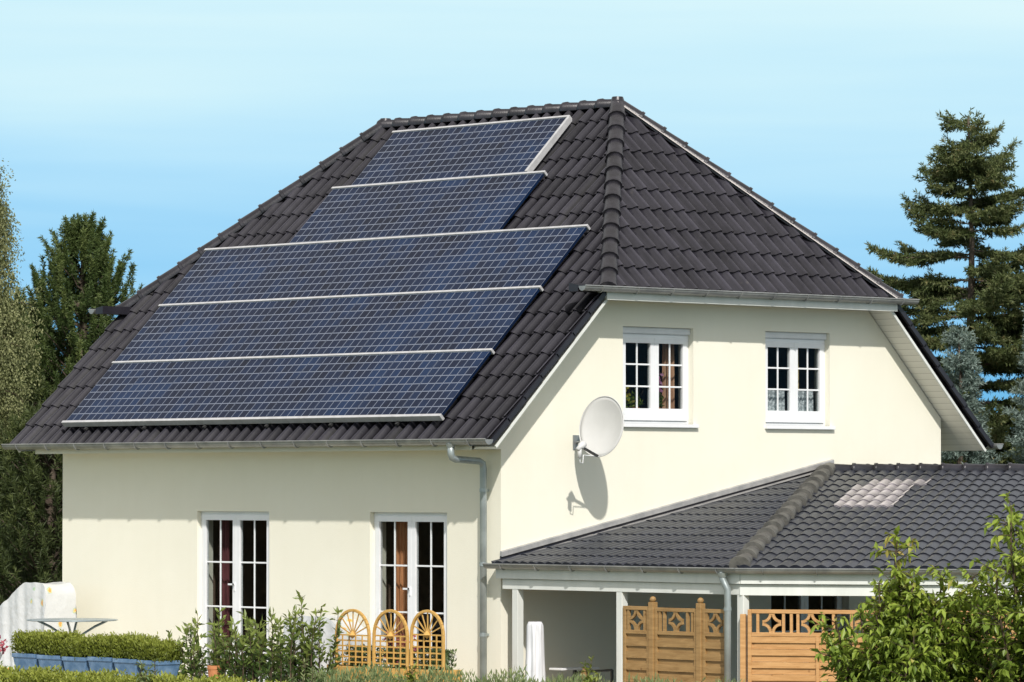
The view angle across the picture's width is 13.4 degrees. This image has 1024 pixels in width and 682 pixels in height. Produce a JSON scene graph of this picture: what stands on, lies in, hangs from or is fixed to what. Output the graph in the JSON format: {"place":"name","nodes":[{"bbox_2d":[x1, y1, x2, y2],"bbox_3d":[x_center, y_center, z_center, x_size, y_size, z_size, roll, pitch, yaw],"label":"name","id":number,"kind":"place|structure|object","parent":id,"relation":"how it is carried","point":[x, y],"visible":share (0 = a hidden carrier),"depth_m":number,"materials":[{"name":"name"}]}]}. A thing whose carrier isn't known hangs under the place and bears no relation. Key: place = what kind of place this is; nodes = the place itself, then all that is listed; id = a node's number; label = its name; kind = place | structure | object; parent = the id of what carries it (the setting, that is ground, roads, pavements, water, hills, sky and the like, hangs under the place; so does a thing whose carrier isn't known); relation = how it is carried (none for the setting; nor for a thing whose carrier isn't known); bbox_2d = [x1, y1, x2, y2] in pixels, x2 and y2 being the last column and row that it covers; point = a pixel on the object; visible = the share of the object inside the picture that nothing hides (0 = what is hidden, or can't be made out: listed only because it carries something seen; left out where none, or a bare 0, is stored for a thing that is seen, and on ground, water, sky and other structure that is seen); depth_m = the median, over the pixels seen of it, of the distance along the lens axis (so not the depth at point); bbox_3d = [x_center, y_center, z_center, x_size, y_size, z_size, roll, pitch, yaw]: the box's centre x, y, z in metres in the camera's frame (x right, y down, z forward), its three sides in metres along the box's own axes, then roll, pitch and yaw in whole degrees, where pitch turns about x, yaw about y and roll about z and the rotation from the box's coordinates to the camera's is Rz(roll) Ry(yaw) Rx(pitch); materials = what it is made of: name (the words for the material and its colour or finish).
{"place":"outdoors","nodes":[
{"label":"outdoors","id":0,"kind":"place"},
{"bbox_2d":[0,0,1023,411],"label":"sky","id":1,"kind":"structure","parent":0,"point":[171,122],"materials":[{"name":"blue"}]},
{"bbox_2d":[945,585,1003,622],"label":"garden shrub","id":2,"kind":"object","parent":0,"point":[971,604],"visible":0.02,"depth_m":82.07,"materials":[{"name":"green plant"}]},
{"label":"ground","id":3,"kind":"structure","parent":0,"visible":0},
{"bbox_2d":[0,160,48,456],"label":"birch tree","id":4,"kind":"object","parent":3,"relation":"on","point":[8,321],"visible":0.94,"depth_m":77.88,"materials":[{"name":"green plant"}]},
{"bbox_2d":[0,398,62,604],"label":"pine tree","id":5,"kind":"object","parent":3,"relation":"on","point":[37,490],"visible":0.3,"depth_m":76.15,"materials":[{"name":"green plant"}]},
{"bbox_2d":[0,334,62,599],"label":"pine tree","id":6,"kind":"object","parent":3,"relation":"on","point":[36,397],"visible":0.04,"depth_m":80.34,"materials":[{"name":"green plant"}]},
{"bbox_2d":[0,285,65,599],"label":"pine tree","id":7,"kind":"object","parent":3,"relation":"on","point":[21,297],"visible":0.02,"depth_m":82.46,"materials":[{"name":"green plant"}]},
{"bbox_2d":[21,295,77,393],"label":"pine tree","id":8,"kind":"object","parent":3,"relation":"on","point":[52,320],"depth_m":84.42,"materials":[{"name":"green plant"}]},
{"bbox_2d":[0,211,143,600],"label":"pine tree","id":9,"kind":"object","parent":3,"relation":"on","point":[88,241],"visible":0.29,"depth_m":81.61,"materials":[{"name":"green plant"}]},
{"bbox_2d":[0,663,288,681],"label":"hedge","id":10,"kind":"object","parent":3,"relation":"on","point":[35,673],"visible":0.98,"depth_m":57.02,"materials":[{"name":"green plant"}]},
{"bbox_2d":[133,658,159,681],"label":"perennial plant","id":11,"kind":"object","parent":3,"relation":"on","point":[141,666],"visible":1,"depth_m":55.87,"materials":[{"name":"green plant"}]},
{"bbox_2d":[288,658,319,681],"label":"perennial plant","id":12,"kind":"object","parent":3,"relation":"on","point":[304,676],"visible":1,"depth_m":54.61,"materials":[{"name":"green plant"}]},
{"bbox_2d":[392,662,419,681],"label":"perennial plant","id":13,"kind":"object","parent":3,"relation":"on","point":[411,676],"visible":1,"depth_m":53.30,"materials":[{"name":"green plant"}]},
{"bbox_2d":[1,96,1003,681],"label":"detached house","id":14,"kind":"structure","parent":3,"relation":"on","point":[741,296],"depth_m":62.06,"materials":[{"name":"beige paint"}]},
{"bbox_2d":[219,520,228,662],"bbox_3d":[-4.203,3.713,63.577,0.082,2.430,0.240,2,-3,-43],"label":"curtain","id":15,"kind":"object","parent":14,"relation":"hanging from","point":[225,566],"visible":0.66,"depth_m":63.56,"materials":[{"name":"fabric"}]},
{"bbox_2d":[201,511,268,681],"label":"french door","id":16,"kind":"structure","parent":14,"relation":"in","point":[237,517],"depth_m":63.02,"materials":[{"name":"white plastic"}]},
{"bbox_2d":[61,348,494,429],"bbox_3d":[-3.486,0.721,62.453,1.025,1.059,8.470,2,-3,-43],"label":"solar panel row","id":17,"kind":"object","parent":14,"relation":"attached to","point":[398,387],"visible":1,"depth_m":62.17,"materials":[{"name":"glass"}]},
{"bbox_2d":[115,285,543,360],"bbox_3d":[-2.797,-0.211,63.131,0.949,0.929,8.500,2,-3,-43],"label":"solar panel row","id":18,"kind":"object","parent":14,"relation":"attached to","point":[480,318],"visible":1,"depth_m":62.87,"materials":[{"name":"glass"}]},
{"bbox_2d":[162,224,590,303],"bbox_3d":[-2.137,-1.077,63.779,0.945,0.925,8.510,2,-3,-43],"label":"solar panel row","id":19,"kind":"object","parent":14,"relation":"attached to","point":[535,256],"visible":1,"depth_m":63.52,"materials":[{"name":"glass"}]},
{"bbox_2d":[396,522,407,646],"bbox_3d":[-1.509,3.616,60.676,0.082,2.430,0.360,2,-3,-43],"label":"curtain","id":20,"kind":"object","parent":14,"relation":"hanging from","point":[401,559],"visible":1,"depth_m":60.71,"materials":[{"name":"orange fabric"}]},
{"bbox_2d":[374,512,446,665],"bbox_3d":[-1.376,3.601,60.211,0.130,2.466,1.601,2,-3,-43],"label":"french door","id":21,"kind":"structure","parent":14,"relation":"in","point":[413,519],"depth_m":60.21,"materials":[{"name":"white plastic"}]},
{"bbox_2d":[290,170,547,242],"bbox_3d":[-1.431,-1.957,64.396,0.938,0.918,4.730,2,-3,-43],"label":"solar panel row","id":22,"kind":"object","parent":14,"relation":"attached to","point":[452,205],"visible":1,"depth_m":64.29,"materials":[{"name":"glass"}]},
{"bbox_2d":[352,115,571,184],"bbox_3d":[-0.785,-2.814,65.049,0.941,0.926,3.954,2,-3,-43],"label":"solar panel row","id":23,"kind":"object","parent":14,"relation":"attached to","point":[499,147],"visible":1,"depth_m":64.94,"materials":[{"name":"glass"}]},
{"bbox_2d":[573,396,623,462],"bbox_3d":[1.134,1.210,59.374,0.659,0.923,1.032,0,-2,-6],"label":"satellite dish","id":24,"kind":"object","parent":14,"relation":"attached to","point":[601,426],"visible":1,"depth_m":59.22,"materials":[{"name":"plastic"}]},
{"bbox_2d":[626,387,631,407],"bbox_3d":[1.530,0.797,60.761,0.368,0.440,0.225,2,-3,-43],"label":"houseplant","id":25,"kind":"object","parent":14,"relation":"on","point":[627,398],"visible":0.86,"depth_m":60.80,"materials":[{"name":"plant"}]},
{"bbox_2d":[627,389,644,407],"bbox_3d":[1.714,0.842,60.928,0.353,0.362,0.230,2,-3,-43],"label":"houseplant","id":26,"kind":"object","parent":14,"relation":"on","point":[633,401],"visible":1,"depth_m":60.90,"materials":[{"name":"plant"}]},
{"bbox_2d":[647,370,664,408],"bbox_3d":[2.009,0.712,61.231,0.321,0.642,0.212,2,-3,-43],"label":"orchid","id":27,"kind":"object","parent":14,"relation":"on","point":[660,395],"visible":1,"depth_m":61.25,"materials":[{"name":"plant"}]},
{"bbox_2d":[623,326,698,427],"bbox_3d":[2.025,0.510,60.968,1.466,1.398,0.225,2,-3,-43],"label":"window","id":28,"kind":"structure","parent":14,"relation":"in","point":[652,416],"depth_m":60.98,"materials":[{"name":"white plastic"}]},
{"bbox_2d":[662,344,674,408],"bbox_3d":[2.204,0.511,61.470,0.220,1.330,0.082,2,-3,-43],"label":"curtain","id":29,"kind":"object","parent":14,"relation":"hanging from","point":[665,376],"visible":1,"depth_m":61.46,"materials":[{"name":"beige fabric"}]},
{"bbox_2d":[768,390,784,410],"bbox_3d":[3.725,0.930,62.788,0.580,0.440,0.041,2,-3,-43],"label":"lace curtain","id":30,"kind":"object","parent":14,"relation":"hanging from","point":[772,406],"visible":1,"depth_m":62.84,"materials":[{"name":"white fabric"}]},
{"bbox_2d":[798,348,798,388],"bbox_3d":[4.110,0.570,63.238,0.140,1.330,0.082,2,-3,-43],"label":"curtain","id":31,"kind":"object","parent":14,"relation":"hanging from","point":[798,367],"visible":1,"depth_m":63.27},
{"bbox_2d":[765,331,835,429],"bbox_3d":[4.099,0.575,62.892,1.427,1.398,0.225,2,-3,-43],"label":"window","id":32,"kind":"structure","parent":14,"relation":"in","point":[792,418],"depth_m":62.92,"materials":[{"name":"white plastic"}]},
{"bbox_2d":[798,391,812,410],"bbox_3d":[4.180,0.944,63.209,0.540,0.440,0.041,2,-3,-43],"label":"lace curtain","id":33,"kind":"object","parent":14,"relation":"hanging from","point":[801,400],"visible":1,"depth_m":63.26,"materials":[{"name":"white fabric"}]},
{"bbox_2d":[775,584,841,662],"bbox_3d":[4.196,4.218,63.001,1.646,1.918,0.088,2,-3,-43],"label":"terrace door","id":34,"kind":"structure","parent":14,"relation":"in","point":[803,601],"depth_m":63.01,"materials":[{"name":"white plastic"}]},
{"bbox_2d":[306,661,744,681],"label":"flower border","id":35,"kind":"object","parent":3,"relation":"on","point":[374,675],"visible":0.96,"depth_m":53.41,"materials":[{"name":"green plant"}]},
{"bbox_2d":[579,654,598,681],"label":"perennial plant","id":36,"kind":"object","parent":3,"relation":"on","point":[588,678],"visible":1,"depth_m":51.14,"materials":[{"name":"green plant"}]},
{"bbox_2d":[740,609,1016,681],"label":"timber fence","id":37,"kind":"object","parent":3,"relation":"on","point":[772,655],"visible":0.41,"depth_m":55.08,"materials":[{"name":"brown wood"}]},
{"bbox_2d":[806,525,986,681],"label":"garden bush","id":38,"kind":"object","parent":3,"relation":"on","point":[904,642],"visible":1,"depth_m":46.77,"materials":[{"name":"green plant"}]},
{"bbox_2d":[864,107,1023,463],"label":"spruce tree","id":39,"kind":"object","parent":3,"relation":"on","point":[998,286],"visible":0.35,"depth_m":89.73,"materials":[{"name":"green plant"}]},
{"bbox_2d":[939,325,1012,607],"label":"blue spruce tree","id":40,"kind":"object","parent":3,"relation":"on","point":[964,364],"visible":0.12,"depth_m":84.00,"materials":[{"name":"green plant"}]},
{"bbox_2d":[935,492,1023,681],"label":"garden bush","id":41,"kind":"object","parent":3,"relation":"on","point":[1004,662],"visible":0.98,"depth_m":46.61,"materials":[{"name":"green plant"}]},
{"bbox_2d":[978,252,1023,615],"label":"spruce tree","id":42,"kind":"object","parent":3,"relation":"on","point":[1014,321],"visible":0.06,"depth_m":90.11,"materials":[{"name":"green plant"}]},
{"bbox_2d":[984,310,1023,633],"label":"blue spruce tree","id":43,"kind":"object","parent":3,"relation":"on","point":[1018,439],"visible":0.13,"depth_m":83.82,"materials":[{"name":"green plant"}]},
{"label":"terrace","id":44,"kind":"structure","parent":0,"visible":0},
{"bbox_2d":[0,635,8,658],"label":"flower","id":45,"kind":"object","parent":44,"relation":"on","point":[3,650],"visible":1,"depth_m":61.66,"materials":[{"name":"pink plant"}]},
{"bbox_2d":[9,628,47,681],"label":"potted shrub","id":46,"kind":"object","parent":44,"relation":"on","point":[25,642],"visible":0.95,"depth_m":61.65,"materials":[{"name":"green plant"}]},
{"bbox_2d":[0,582,76,669],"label":"furniture cover","id":47,"kind":"object","parent":44,"relation":"on","point":[22,604],"visible":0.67,"depth_m":64.87,"materials":[{"name":"white fabric"}]},
{"bbox_2d":[34,628,82,673],"bbox_3d":[-6.365,4.454,61.326,0.489,0.839,0.660,2,-3,-43],"label":"potted shrub","id":48,"kind":"object","parent":44,"relation":"on","point":[50,641],"visible":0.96,"depth_m":61.21,"materials":[{"name":"green plant"}]},
{"bbox_2d":[27,618,117,634],"bbox_3d":[-6.296,4.453,62.427,1.310,0.936,1.310,2,-3,-43],"label":"garden table","id":49,"kind":"object","parent":44,"relation":"on","point":[75,620],"visible":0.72,"depth_m":62.33,"materials":[{"name":"grey metal"}]},
{"bbox_2d":[60,633,95,676],"bbox_3d":[-5.967,4.469,60.898,0.485,0.781,0.662,2,-3,-43],"label":"potted shrub","id":50,"kind":"object","parent":44,"relation":"on","point":[74,654],"visible":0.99,"depth_m":60.79,"materials":[{"name":"green plant"}]},
{"bbox_2d":[85,631,131,672],"bbox_3d":[-5.578,4.430,60.473,0.488,0.830,0.673,2,-3,-43],"label":"potted shrub","id":51,"kind":"object","parent":44,"relation":"on","point":[100,652],"visible":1,"depth_m":60.35,"materials":[{"name":"green plant"}]},
{"bbox_2d":[112,631,159,678],"bbox_3d":[-5.189,4.408,60.058,0.477,0.847,0.634,2,-3,-43],"label":"potted shrub","id":52,"kind":"object","parent":44,"relation":"on","point":[125,653],"visible":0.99,"depth_m":59.95,"materials":[{"name":"green plant"}]},
{"bbox_2d":[134,636,183,678],"bbox_3d":[-4.830,4.425,59.666,0.482,0.786,0.606,2,-3,-43],"label":"potted shrub","id":53,"kind":"object","parent":44,"relation":"on","point":[168,655],"visible":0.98,"depth_m":59.53,"materials":[{"name":"green plant"}]},
{"bbox_2d":[207,665,221,677],"bbox_3d":[-4.016,4.586,58.862,0.200,0.410,0.200,2,-3,-43],"label":"terracotta pot","id":54,"kind":"object","parent":44,"relation":"on","point":[212,670],"visible":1,"depth_m":58.79,"materials":[{"name":"orange ceramic"}]},
{"bbox_2d":[166,590,344,681],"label":"laurel shrub","id":55,"kind":"object","parent":44,"relation":"on","point":[248,666],"visible":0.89,"depth_m":58.47,"materials":[{"name":"green plant"}]},
{"bbox_2d":[283,615,388,680],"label":"furniture cover","id":56,"kind":"object","parent":44,"relation":"on","point":[329,626],"visible":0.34,"depth_m":59.92,"materials":[{"name":"white fabric"}]},
{"bbox_2d":[335,609,384,681],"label":"trellis planter","id":57,"kind":"object","parent":44,"relation":"on","point":[356,654],"visible":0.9,"depth_m":58.54,"materials":[{"name":"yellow wood"}]},
{"bbox_2d":[372,609,422,681],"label":"trellis planter","id":58,"kind":"object","parent":44,"relation":"on","point":[400,655],"visible":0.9,"depth_m":57.99,"materials":[{"name":"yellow wood"}]},
{"bbox_2d":[410,610,461,681],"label":"trellis planter","id":59,"kind":"object","parent":44,"relation":"on","point":[431,656],"visible":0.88,"depth_m":57.44,"materials":[{"name":"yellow wood"}]},
{"label":"patio floor","id":60,"kind":"structure","parent":0,"visible":0},
{"bbox_2d":[525,621,545,681],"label":"folded parasol","id":61,"kind":"object","parent":60,"relation":"on","point":[535,658],"visible":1,"depth_m":56.87,"materials":[{"name":"white fabric"}]},
{"bbox_2d":[549,666,613,681],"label":"side table","id":62,"kind":"object","parent":60,"relation":"on","point":[575,669],"visible":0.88,"depth_m":58.77,"materials":[{"name":"white plastic"}]},
{"bbox_2d":[623,596,723,681],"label":"timber fence","id":63,"kind":"object","parent":60,"relation":"on","point":[696,654],"visible":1,"depth_m":56.20,"materials":[{"name":"brown wood"}]},
{"bbox_2d":[482,459,1023,681],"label":"patio roof","id":64,"kind":"structure","parent":60,"relation":"on","point":[827,522],"depth_m":58.04,"materials":[{"name":"grey tile"}]}
]}

